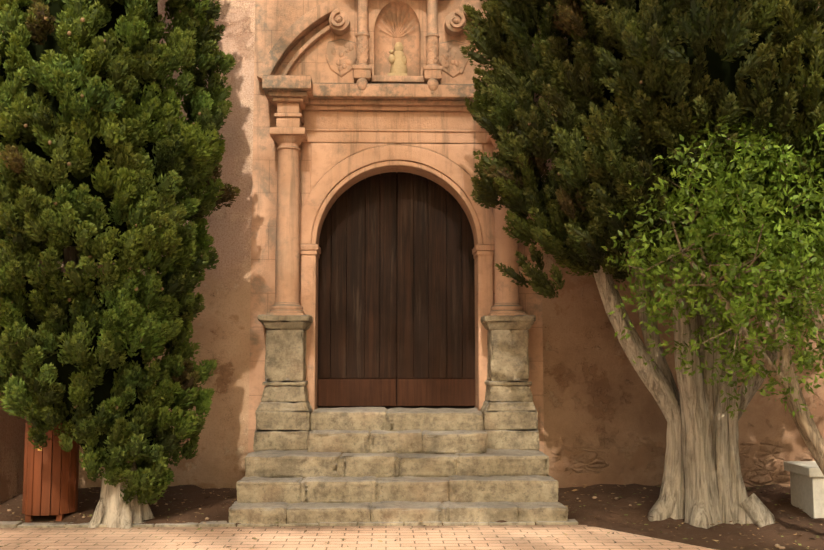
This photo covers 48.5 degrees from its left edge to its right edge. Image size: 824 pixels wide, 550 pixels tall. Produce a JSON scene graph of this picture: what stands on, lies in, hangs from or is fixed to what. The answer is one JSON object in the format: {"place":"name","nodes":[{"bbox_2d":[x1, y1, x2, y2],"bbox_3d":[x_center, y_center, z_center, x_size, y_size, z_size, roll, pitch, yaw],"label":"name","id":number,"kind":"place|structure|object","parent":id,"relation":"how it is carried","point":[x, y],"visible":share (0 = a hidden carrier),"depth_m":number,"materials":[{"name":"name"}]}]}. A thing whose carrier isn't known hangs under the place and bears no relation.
{"place":"outdoors","nodes":[
{"label":"outdoors","id":0,"kind":"place"},
{"bbox_2d":[0,525,715,549],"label":"pavement","id":1,"kind":"structure","parent":0,"point":[519,537],"depth_m":6.83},
{"label":"ground","id":2,"kind":"structure","parent":0,"visible":0},
{"bbox_2d":[0,260,40,503],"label":"side wall","id":3,"kind":"structure","parent":2,"relation":"on","point":[12,437],"depth_m":8.35,"materials":[{"name":"paint"}]},
{"bbox_2d":[0,519,577,527],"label":"pavement kerb","id":4,"kind":"structure","parent":2,"relation":"on","point":[11,524],"depth_m":7.35,"materials":[{"name":"grey stone"}]},
{"bbox_2d":[248,0,543,452],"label":"portal backing","id":5,"kind":"object","parent":2,"relation":"on","point":[275,20],"visible":0.27,"depth_m":9.21,"materials":[{"name":"beige stone"}]},
{"bbox_2d":[257,0,486,94],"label":"pediment","id":6,"kind":"structure","parent":5,"relation":"attached to","point":[342,56],"depth_m":9.20,"materials":[{"name":"stone"}]},
{"bbox_2d":[262,75,494,409],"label":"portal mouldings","id":7,"kind":"object","parent":5,"relation":"attached to","point":[352,131],"visible":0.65,"depth_m":9.18,"materials":[{"name":"beige stone"}]},
{"bbox_2d":[318,406,473,408],"bbox_3d":[-0.165,0.494,9.648,1.800,3.500,0.310,0,-5,-2],"label":"doorway interior","id":8,"kind":"object","parent":5,"relation":"attached to","point":[418,407],"depth_m":9.42,"materials":[{"name":"black"}]},
{"bbox_2d":[317,172,475,406],"bbox_3d":[-0.159,0.063,9.466,1.800,2.575,0.110,0,-5,-2],"label":"door","id":9,"kind":"structure","parent":5,"relation":"attached to","point":[396,297],"depth_m":9.42,"materials":[{"name":"brown wood"}]},
{"bbox_2d":[374,1,420,75],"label":"niche","id":10,"kind":"object","parent":5,"relation":"attached to","point":[396,22],"visible":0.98,"depth_m":9.46,"materials":[{"name":"stone"}]},
{"bbox_2d":[387,42,407,75],"bbox_3d":[-0.148,-2.191,9.356,0.205,0.395,0.150,0,-5,-2],"label":"niche statue","id":11,"kind":"object","parent":5,"relation":"on","point":[398,60],"visible":0.94,"depth_m":9.31,"materials":[{"name":"stone"}]},
{"bbox_2d":[228,407,567,525],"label":"steps","id":12,"kind":"structure","parent":2,"relation":"on","point":[372,464],"depth_m":7.94,"materials":[{"name":"grey stone"}]},
{"bbox_2d":[253,315,539,450],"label":"column pedestals","id":13,"kind":"object","parent":12,"relation":"on","point":[284,411],"visible":0.88,"depth_m":8.63,"materials":[{"name":"grey stone"}]},
{"bbox_2d":[266,127,527,315],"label":"columns","id":14,"kind":"structure","parent":13,"relation":"on","point":[288,140],"depth_m":8.87,"materials":[{"name":"beige stone"}]},
{"bbox_2d":[0,484,823,549],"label":"soil bed","id":15,"kind":"object","parent":2,"relation":"on","point":[614,519],"visible":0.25,"depth_m":7.65,"materials":[{"name":"brown soil"}]},
{"bbox_2d":[22,422,79,522],"bbox_3d":[-3.013,1.617,7.652,0.432,0.844,0.433,0,-5,-2],"label":"litter bin","id":16,"kind":"object","parent":15,"relation":"on","point":[50,478],"visible":0.71,"depth_m":7.47,"materials":[{"name":"brown wood"}]},
{"bbox_2d":[0,0,239,528],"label":"cypress","id":17,"kind":"object","parent":15,"relation":"on","point":[187,153],"depth_m":6.90,"materials":[{"name":"green plant"}]},
{"bbox_2d":[2,10,214,469],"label":"cypress foliage cones","id":18,"kind":"object","parent":17,"relation":"on","point":[69,33],"visible":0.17,"depth_m":6.75,"materials":[{"name":"brown"}]},
{"bbox_2d":[7,496,784,548],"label":"ground pebbles","id":19,"kind":"object","parent":15,"relation":"on","point":[595,497],"visible":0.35,"depth_m":7.63,"materials":[{"name":"stone"}]},
{"bbox_2d":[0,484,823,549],"bbox_3d":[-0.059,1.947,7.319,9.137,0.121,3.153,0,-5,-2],"label":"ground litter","id":20,"kind":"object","parent":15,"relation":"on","point":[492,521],"visible":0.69,"depth_m":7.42,"materials":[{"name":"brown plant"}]},
{"bbox_2d":[459,0,823,528],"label":"cypress","id":21,"kind":"object","parent":15,"relation":"on","point":[581,228],"depth_m":7.16,"materials":[{"name":"green plant"}]},
{"bbox_2d":[528,0,820,249],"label":"cypress foliage cones","id":22,"kind":"object","parent":21,"relation":"attached to","point":[640,82],"visible":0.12,"depth_m":7.03,"materials":[{"name":"brown"}]},
{"bbox_2d":[784,461,823,517],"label":"white bench","id":23,"kind":"object","parent":15,"relation":"on","point":[807,485],"visible":0.83,"depth_m":7.75,"materials":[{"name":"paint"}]},
{"bbox_2d":[41,0,823,488],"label":"facade wall","id":24,"kind":"structure","parent":2,"relation":"on","point":[605,420],"depth_m":9.09,"materials":[{"name":"paint"}]},
{"bbox_2d":[601,78,823,474],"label":"pomegranate","id":25,"kind":"object","parent":2,"relation":"on","point":[769,260],"depth_m":6.51,"materials":[{"name":"green plant"}]}
]}

